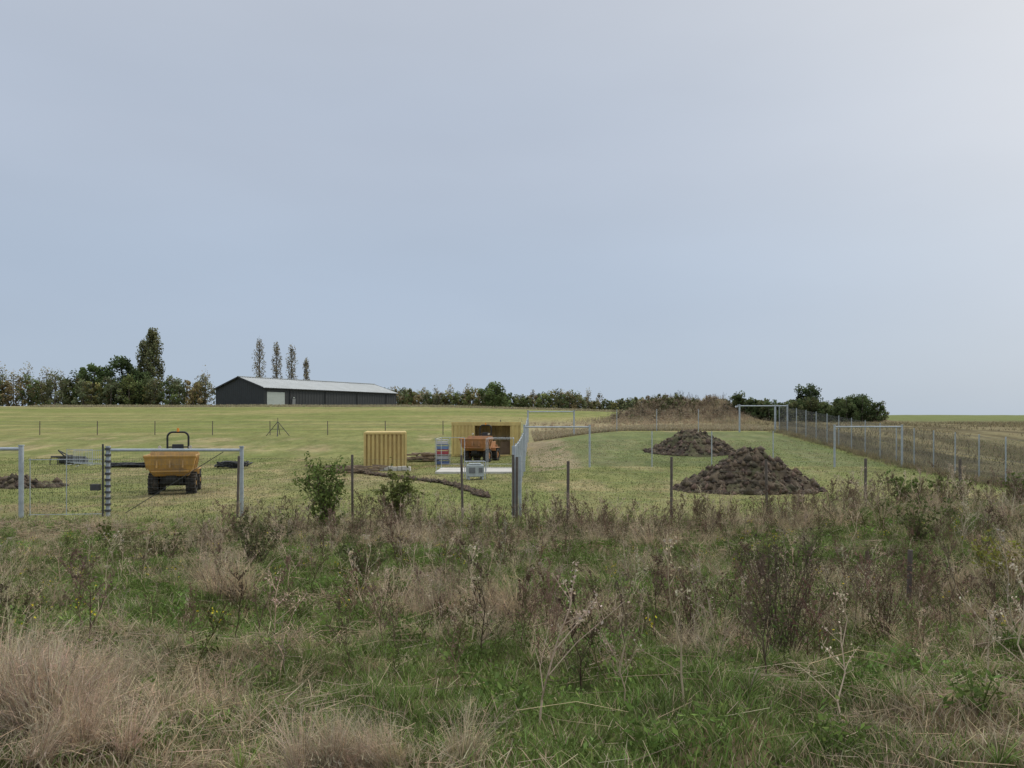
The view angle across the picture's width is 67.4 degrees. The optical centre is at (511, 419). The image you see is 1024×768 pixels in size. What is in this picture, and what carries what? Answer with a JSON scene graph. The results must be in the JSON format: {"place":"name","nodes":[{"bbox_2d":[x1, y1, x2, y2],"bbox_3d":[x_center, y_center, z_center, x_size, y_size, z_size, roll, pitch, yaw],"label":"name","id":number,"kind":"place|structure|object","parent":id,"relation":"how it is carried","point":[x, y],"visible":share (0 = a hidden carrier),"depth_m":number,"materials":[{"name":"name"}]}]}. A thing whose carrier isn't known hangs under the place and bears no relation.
{"place":"outdoors","nodes":[
{"label":"outdoors","id":0,"kind":"place"},
{"bbox_2d":[0,498,1023,767],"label":"grass","id":1,"kind":"structure","parent":0,"point":[380,692],"depth_m":5.56,"materials":[{"name":"green plant"}]},
{"bbox_2d":[0,399,1023,767],"bbox_3d":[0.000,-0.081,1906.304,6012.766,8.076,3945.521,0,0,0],"label":"ground","id":2,"kind":"structure","parent":0,"point":[322,433],"depth_m":46.03,"materials":[{"name":"green plant"}]},
{"bbox_2d":[0,445,24,517],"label":"gate frame","id":3,"kind":"object","parent":2,"relation":"on","point":[20,449],"visible":0.85,"depth_m":24.55,"materials":[{"name":"metal"}]},
{"bbox_2d":[0,473,69,488],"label":"soil heap","id":4,"kind":"object","parent":2,"relation":"on","point":[10,481],"visible":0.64,"depth_m":35.98,"materials":[{"name":"brown soil"}]},
{"bbox_2d":[50,450,87,464],"bbox_3d":[-30.183,2.548,52.436,2.124,1.026,1.368,0,0,0],"label":"cultivator","id":5,"kind":"object","parent":2,"relation":"on","point":[64,457],"visible":0.8,"depth_m":52.20,"materials":[{"name":"metal"}]},
{"bbox_2d":[66,449,92,465],"bbox_3d":[-29.000,2.524,51.500,2.235,1.055,0.600,0,0,17],"label":"crowd barrier","id":6,"kind":"object","parent":2,"relation":"on","point":[82,456],"visible":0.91,"depth_m":51.42,"materials":[{"name":"metal"}]},
{"bbox_2d":[0,593,171,752],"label":"dry grass clump","id":7,"kind":"object","parent":2,"relation":"on","point":[15,681],"visible":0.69,"depth_m":4.19,"materials":[{"name":"beige plant"}]},
{"bbox_2d":[73,362,109,403],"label":"broadleaf tree","id":8,"kind":"object","parent":2,"relation":"on","point":[93,369],"visible":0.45,"depth_m":211.88,"materials":[{"name":"green plant"}]},
{"bbox_2d":[74,450,110,466],"bbox_3d":[-27.600,2.532,50.500,2.235,1.055,0.600,0,0,-11],"label":"crowd barrier","id":9,"kind":"object","parent":2,"relation":"on","point":[96,456],"visible":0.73,"depth_m":50.55,"materials":[{"name":"metal"}]},
{"bbox_2d":[0,619,190,698],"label":"dry grass clump","id":10,"kind":"object","parent":2,"relation":"on","point":[129,672],"visible":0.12,"depth_m":5.44,"materials":[{"name":"beige plant"}]},
{"bbox_2d":[96,520,112,540],"bbox_3d":[-10.636,2.935,20.047,0.384,0.697,0.466,0,0,-43],"label":"sapling","id":11,"kind":"object","parent":2,"relation":"on","point":[108,527],"visible":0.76,"depth_m":20.02,"materials":[{"name":"green plant"}]},
{"bbox_2d":[0,361,215,405],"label":"distant tree belt","id":12,"kind":"object","parent":2,"relation":"on","point":[173,389],"visible":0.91,"depth_m":205.33,"materials":[{"name":"green plant"}]},
{"bbox_2d":[1,667,215,767],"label":"dry grass clump","id":13,"kind":"object","parent":2,"relation":"on","point":[78,724],"visible":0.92,"depth_m":3.89,"materials":[{"name":"beige plant"}]},
{"bbox_2d":[96,355,142,402],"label":"broadleaf tree","id":14,"kind":"object","parent":2,"relation":"on","point":[126,365],"visible":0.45,"depth_m":214.37,"materials":[{"name":"green plant"}]},
{"bbox_2d":[110,462,145,467],"bbox_3d":[-24.153,2.937,49.578,3.773,0.371,0.838,0,0,0],"label":"pipe bundle","id":15,"kind":"object","parent":2,"relation":"on","point":[140,466],"visible":0.48,"depth_m":49.44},
{"bbox_2d":[118,368,151,404],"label":"broadleaf tree","id":16,"kind":"object","parent":2,"relation":"on","point":[137,375],"visible":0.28,"depth_m":210.32,"materials":[{"name":"green plant"}]},
{"bbox_2d":[135,337,147,371],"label":"poplar tree","id":17,"kind":"object","parent":2,"relation":"on","point":[141,355],"visible":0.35,"depth_m":221.08,"materials":[{"name":"green plant"}]},
{"bbox_2d":[142,327,164,403],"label":"poplar tree","id":18,"kind":"object","parent":2,"relation":"on","point":[153,364],"visible":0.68,"depth_m":219.40,"materials":[{"name":"green plant"}]},
{"bbox_2d":[121,528,198,557],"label":"leafy shrub","id":19,"kind":"object","parent":2,"relation":"on","point":[159,550],"visible":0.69,"depth_m":16.38,"materials":[{"name":"green plant"}]},
{"bbox_2d":[143,428,201,494],"bbox_3d":[-14.806,1.802,33.779,2.084,2.825,3.904,0,0,-17],"label":"site dumper","id":20,"kind":"object","parent":2,"relation":"on","point":[164,475],"visible":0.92,"depth_m":32.45,"materials":[{"name":"paint"}]},
{"bbox_2d":[105,446,243,516],"bbox_3d":[-10.975,2.112,25.000,4.512,2.495,0.162,0,0,0],"label":"gate frame","id":21,"kind":"object","parent":2,"relation":"on","point":[241,450],"visible":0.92,"depth_m":24.98,"materials":[{"name":"metal"}]},
{"bbox_2d":[28,444,222,516],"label":"gate","id":22,"kind":"structure","parent":21,"relation":"attached to","point":[95,487],"depth_m":24.87,"materials":[{"name":"metal"}]},
{"bbox_2d":[214,461,252,467],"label":"pipe coils","id":23,"kind":"object","parent":2,"relation":"on","point":[229,464],"visible":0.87,"depth_m":48.56,"materials":[{"name":"black plastic"}]},
{"bbox_2d":[251,337,265,376],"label":"poplar tree","id":24,"kind":"object","parent":2,"relation":"on","point":[259,360],"visible":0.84,"depth_m":259.79,"materials":[{"name":"green plant"}]},
{"bbox_2d":[228,502,294,567],"bbox_3d":[-4.493,2.089,13.834,1.161,1.345,1.196,0,0,0],"label":"leafy shrub","id":25,"kind":"object","parent":2,"relation":"on","point":[253,538],"visible":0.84,"depth_m":13.73,"materials":[{"name":"green plant"}]},
{"bbox_2d":[0,420,522,434],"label":"field fence","id":26,"kind":"object","parent":2,"relation":"on","point":[97,424],"visible":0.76,"depth_m":81.93,"materials":[{"name":"metal"}]},
{"bbox_2d":[271,342,282,377],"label":"poplar tree","id":27,"kind":"object","parent":2,"relation":"on","point":[275,370],"visible":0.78,"depth_m":259.63,"materials":[{"name":"green plant"}]},
{"bbox_2d":[266,422,289,436],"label":"tripod stand","id":28,"kind":"object","parent":2,"relation":"on","point":[277,429],"visible":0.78,"depth_m":80.97,"materials":[{"name":"metal"}]},
{"bbox_2d":[286,343,297,378],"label":"poplar tree","id":29,"kind":"object","parent":2,"relation":"on","point":[291,359],"visible":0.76,"depth_m":259.78,"materials":[{"name":"green plant"}]},
{"bbox_2d":[213,376,398,405],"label":"barn","id":30,"kind":"structure","parent":2,"relation":"on","point":[239,390],"depth_m":198.38,"materials":[{"name":"metal"}]},
{"bbox_2d":[267,392,284,405],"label":"roller door","id":31,"kind":"structure","parent":30,"relation":"in","point":[272,398],"depth_m":189.91,"materials":[{"name":"metal"}]},
{"bbox_2d":[303,358,310,380],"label":"poplar tree","id":32,"kind":"object","parent":2,"relation":"on","point":[306,371],"visible":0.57,"depth_m":259.67,"materials":[{"name":"green plant"}]},
{"bbox_2d":[292,451,354,526],"bbox_3d":[-5.421,2.068,22.017,1.835,2.350,2.334,0,0,-28],"label":"sapling","id":33,"kind":"object","parent":2,"relation":"on","point":[321,496],"visible":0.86,"depth_m":22.20,"materials":[{"name":"green plant"}]},
{"bbox_2d":[334,532,399,579],"bbox_3d":[-2.428,2.268,12.403,0.995,0.839,0.994,0,0,29],"label":"leafy shrub","id":34,"kind":"object","parent":2,"relation":"on","point":[338,553],"visible":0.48,"depth_m":12.35,"materials":[{"name":"green plant"}]},
{"bbox_2d":[236,455,514,519],"bbox_3d":[-4.375,2.215,24.102,8.928,2.270,1.076,0,0,0],"label":"wire fence","id":35,"kind":"object","parent":2,"relation":"on","point":[353,480],"visible":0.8,"depth_m":24.18,"materials":[{"name":"grey metal"}]},
{"bbox_2d":[305,452,450,471],"bbox_3d":[-8.076,2.737,50.609,4.823,0.664,15.081,0,0,20],"label":"timber pile","id":36,"kind":"object","parent":2,"relation":"on","point":[427,456],"visible":0.74,"depth_m":45.85,"materials":[{"name":"brown wood"}]},
{"bbox_2d":[211,672,548,767],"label":"dry grass clump","id":37,"kind":"object","parent":2,"relation":"on","point":[341,754],"visible":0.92,"depth_m":3.68,"materials":[{"name":"beige plant"}]},
{"bbox_2d":[364,431,406,469],"bbox_3d":[-8.250,1.930,50.200,2.620,2.300,6.020,0,0,-9],"label":"shipping container","id":38,"kind":"object","parent":2,"relation":"on","point":[382,444],"visible":0.85,"depth_m":47.30,"materials":[{"name":"yellow metal"}]},
{"bbox_2d":[379,466,410,470],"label":"concrete blocks","id":39,"kind":"object","parent":2,"relation":"on","point":[399,468],"depth_m":46.40,"materials":[{"name":"grey concrete"}]},
{"bbox_2d":[367,455,429,520],"bbox_3d":[-3.181,2.102,22.113,1.887,2.198,1.298,0,0,0],"label":"sapling","id":40,"kind":"object","parent":2,"relation":"on","point":[395,493],"visible":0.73,"depth_m":22.03,"materials":[{"name":"green plant"}]},
{"bbox_2d":[354,470,490,497],"bbox_3d":[-4.740,3.098,39.053,1.970,0.409,17.353,0,0,-31],"label":"trench spoil","id":41,"kind":"object","parent":2,"relation":"on","point":[478,492],"visible":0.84,"depth_m":37.39,"materials":[{"name":"soil"}]},
{"bbox_2d":[437,439,448,463],"bbox_3d":[-4.750,2.139,52.500,1.035,1.850,0.700,0,0,-6],"label":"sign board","id":42,"kind":"object","parent":2,"relation":"on","point":[443,452],"visible":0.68,"depth_m":52.22,"materials":[{"name":"plastic"}]},
{"bbox_2d":[435,468,511,473],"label":"slab","id":43,"kind":"structure","parent":2,"relation":"on","point":[457,470],"depth_m":45.37,"materials":[{"name":"concrete"}]},
{"bbox_2d":[436,437,513,470],"bbox_3d":[-2.150,2.063,46.200,4.538,1.916,3.244,0,0,0],"label":"steel enclosure frame","id":44,"kind":"object","parent":43,"relation":"on","point":[464,448],"visible":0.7,"depth_m":47.78,"materials":[{"name":"metal"}]},
{"bbox_2d":[464,461,485,479],"bbox_3d":[-1.950,2.667,40.500,1.040,0.957,0.720,0,0,-11],"label":"portable generator","id":45,"kind":"object","parent":2,"relation":"on","point":[474,469],"visible":0.99,"depth_m":40.22,"materials":[{"name":"grey paint"}]},
{"bbox_2d":[459,423,499,461],"bbox_3d":[-2.244,1.650,56.179,2.084,2.825,3.904,0,0,17],"label":"site dumper","id":46,"kind":"object","parent":2,"relation":"on","point":[475,447],"visible":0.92,"depth_m":55.08,"materials":[{"name":"paint"}]},
{"bbox_2d":[452,422,520,456],"bbox_3d":[-2.050,1.577,62.267,5.520,2.750,2.525,0,0,0],"label":"shipping container","id":47,"kind":"object","parent":2,"relation":"on","point":[499,429],"visible":0.59,"depth_m":61.06,"materials":[{"name":"yellow metal"}]},
{"bbox_2d":[0,484,1023,767],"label":"green weeds","id":48,"kind":"object","parent":2,"relation":"on","point":[978,690],"visible":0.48,"depth_m":6.88,"materials":[{"name":"green plant"}]},
{"bbox_2d":[0,461,1023,731],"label":"dead weeds","id":49,"kind":"object","parent":2,"relation":"on","point":[700,507],"visible":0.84,"depth_m":9.15,"materials":[{"name":"brown plant"}]},
{"bbox_2d":[0,440,1023,530],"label":"lawn grass","id":50,"kind":"structure","parent":2,"relation":"on","point":[282,475],"depth_m":36.79,"materials":[{"name":"green plant"}]},
{"bbox_2d":[2,496,1023,657],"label":"yellow wildflowers","id":51,"kind":"object","parent":2,"relation":"on","point":[538,530],"visible":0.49,"depth_m":11.26,"materials":[{"name":"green plant"}]},
{"bbox_2d":[512,417,527,514],"bbox_3d":[0.821,1.595,47.135,0.311,3.588,44.834,0,0,2],"label":"pen divider fence","id":52,"kind":"object","parent":2,"relation":"on","point":[518,449],"visible":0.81,"depth_m":27.99,"materials":[{"name":"silver metal"}]},
{"bbox_2d":[527,410,574,441],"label":"pen gateway","id":53,"kind":"object","parent":2,"relation":"on","point":[528,411],"visible":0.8,"depth_m":69.95,"materials":[{"name":"grey metal"}]},
{"bbox_2d":[384,381,727,410],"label":"distant hedgerow","id":54,"kind":"object","parent":2,"relation":"on","point":[492,394],"visible":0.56,"depth_m":260.27,"materials":[{"name":"green plant"}]},
{"bbox_2d":[523,425,590,470],"bbox_3d":[2.635,1.784,45.000,3.980,2.948,0.150,0,0,0],"label":"pen gateway","id":55,"kind":"object","parent":2,"relation":"on","point":[524,426],"visible":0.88,"depth_m":44.97,"materials":[{"name":"grey metal"}]},
{"bbox_2d":[578,409,736,431],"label":"pen wire fence","id":56,"kind":"object","parent":2,"relation":"on","point":[656,420],"visible":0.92,"depth_m":68.98,"materials":[{"name":"grey metal"}]},
{"bbox_2d":[519,392,815,430],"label":"mound scrub","id":57,"kind":"object","parent":2,"relation":"on","point":[673,406],"visible":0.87,"depth_m":104.24,"materials":[{"name":"brown plant"}]},
{"bbox_2d":[643,428,737,456],"bbox_3d":[12.300,1.579,52.500,8.370,2.037,6.480,0,0,0],"label":"soil heap","id":58,"kind":"object","parent":2,"relation":"on","point":[694,442],"visible":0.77,"depth_m":51.11,"materials":[{"name":"brown soil"}]},
{"bbox_2d":[643,544,737,649],"bbox_3d":[1.574,1.647,7.027,0.806,1.086,0.782,0,0,30],"label":"twiggy shrub","id":59,"kind":"object","parent":2,"relation":"on","point":[690,614],"visible":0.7,"depth_m":7.01,"materials":[{"name":"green plant"}]},
{"bbox_2d":[591,431,833,466],"bbox_3d":[11.725,1.831,45.002,14.412,2.317,0.061,0,0,0],"label":"pen wire fence","id":60,"kind":"object","parent":2,"relation":"on","point":[652,461],"visible":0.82,"depth_m":45.00,"materials":[{"name":"grey metal"}]},
{"bbox_2d":[673,446,826,494],"bbox_3d":[10.650,2.301,34.800,8.640,2.233,5.940,0,0,0],"label":"soil heap","id":61,"kind":"object","parent":2,"relation":"on","point":[749,461],"visible":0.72,"depth_m":34.02,"materials":[{"name":"brown soil"}]},
{"bbox_2d":[515,457,1009,516],"bbox_3d":[11.581,2.295,24.277,22.890,2.197,1.860,0,0,-3],"label":"wire fence","id":62,"kind":"object","parent":2,"relation":"on","point":[865,471],"visible":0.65,"depth_m":24.58,"materials":[{"name":"grey metal"}]},
{"bbox_2d":[738,404,787,431],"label":"pen gateway","id":63,"kind":"object","parent":2,"relation":"on","point":[786,405],"visible":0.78,"depth_m":67.46,"materials":[{"name":"grey metal"}]},
{"bbox_2d":[724,531,810,581],"bbox_3d":[4.226,2.309,12.646,1.258,0.904,1.604,0,0,0],"label":"leafy shrub","id":64,"kind":"object","parent":2,"relation":"on","point":[782,557],"visible":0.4,"depth_m":12.49,"materials":[{"name":"green plant"}]},
{"bbox_2d":[713,492,847,656],"bbox_3d":[2.350,1.444,6.673,1.053,1.613,1.146,0,0,29],"label":"twiggy shrub","id":65,"kind":"object","parent":2,"relation":"on","point":[774,605],"visible":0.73,"depth_m":6.65,"materials":[{"name":"brown plant"}]},
{"bbox_2d":[728,390,889,421],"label":"hedge","id":66,"kind":"object","parent":2,"relation":"on","point":[857,408],"visible":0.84,"depth_m":103.83,"materials":[{"name":"green plant"}]},
{"bbox_2d":[794,383,823,419],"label":"hawthorn tree","id":67,"kind":"object","parent":2,"relation":"on","point":[811,392],"visible":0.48,"depth_m":107.15,"materials":[{"name":"green plant"}]},
{"bbox_2d":[833,425,902,466],"bbox_3d":[20.875,1.641,45.000,4.100,2.692,0.150,0,0,0],"label":"pen gateway","id":68,"kind":"object","parent":2,"relation":"on","point":[834,444],"visible":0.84,"depth_m":44.96,"materials":[{"name":"grey metal"}]},
{"bbox_2d":[830,533,920,643],"bbox_3d":[3.508,1.691,7.418,0.922,1.187,0.679,0,0,33],"label":"twiggy shrub","id":69,"kind":"object","parent":2,"relation":"on","point":[884,617],"visible":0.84,"depth_m":7.37,"materials":[{"name":"brown plant"}]},
{"bbox_2d":[774,405,1023,484],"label":"chain link fence","id":70,"kind":"object","parent":2,"relation":"on","point":[978,464],"visible":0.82,"depth_m":45.13,"materials":[{"name":"metal"}]},
{"bbox_2d":[906,550,912,600],"bbox_3d":[4.965,2.090,9.600,0.090,0.922,0.060,0,0,0],"label":"wooden stake","id":71,"kind":"object","parent":2,"relation":"on","point":[910,560],"visible":0.58,"depth_m":9.58,"materials":[{"name":"wood"}]},
{"bbox_2d":[882,466,945,504],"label":"leafy shrub","id":72,"kind":"object","parent":2,"relation":"on","point":[900,481],"visible":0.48,"depth_m":20.45,"materials":[{"name":"green plant"}]},
{"bbox_2d":[877,485,959,542],"bbox_3d":[7.626,1.754,14.402,1.294,1.183,1.320,0,0,42],"label":"leafy shrub","id":73,"kind":"object","parent":2,"relation":"on","point":[920,525],"visible":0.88,"depth_m":14.34,"materials":[{"name":"green plant"}]},
{"bbox_2d":[876,533,968,602],"bbox_3d":[5.164,2.014,9.760,0.939,1.078,0.935,0,0,-31],"label":"twiggy shrub","id":74,"kind":"object","parent":2,"relation":"on","point":[899,565],"visible":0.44,"depth_m":9.80,"materials":[{"name":"brown plant"}]},
{"bbox_2d":[923,468,976,501],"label":"leafy shrub","id":75,"kind":"object","parent":2,"relation":"on","point":[953,486],"visible":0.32,"depth_m":21.16,"materials":[{"name":"green plant"}]},
{"bbox_2d":[960,521,1023,588],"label":"leafy shrub","id":76,"kind":"object","parent":2,"relation":"on","point":[996,558],"visible":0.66,"depth_m":10.32,"materials":[{"name":"green plant"}]},
{"bbox_2d":[996,472,1023,503],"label":"leafy shrub","id":77,"kind":"object","parent":2,"relation":"on","point":[1009,479],"visible":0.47,"depth_m":19.55,"materials":[{"name":"green plant"}]},
{"bbox_2d":[0,469,1023,717],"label":"dry grass","id":78,"kind":"structure","parent":0,"point":[496,607],"depth_m":9.60,"materials":[{"name":"beige plant"}]},
{"bbox_2d":[0,0,1023,414],"label":"sky","id":79,"kind":"structure","parent":0,"point":[615,199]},
{"bbox_2d":[25,404,1023,488],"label":"rough verge grass","id":80,"kind":"structure","parent":0,"point":[560,433],"depth_m":70.73,"materials":[{"name":"green plant"}]}
]}

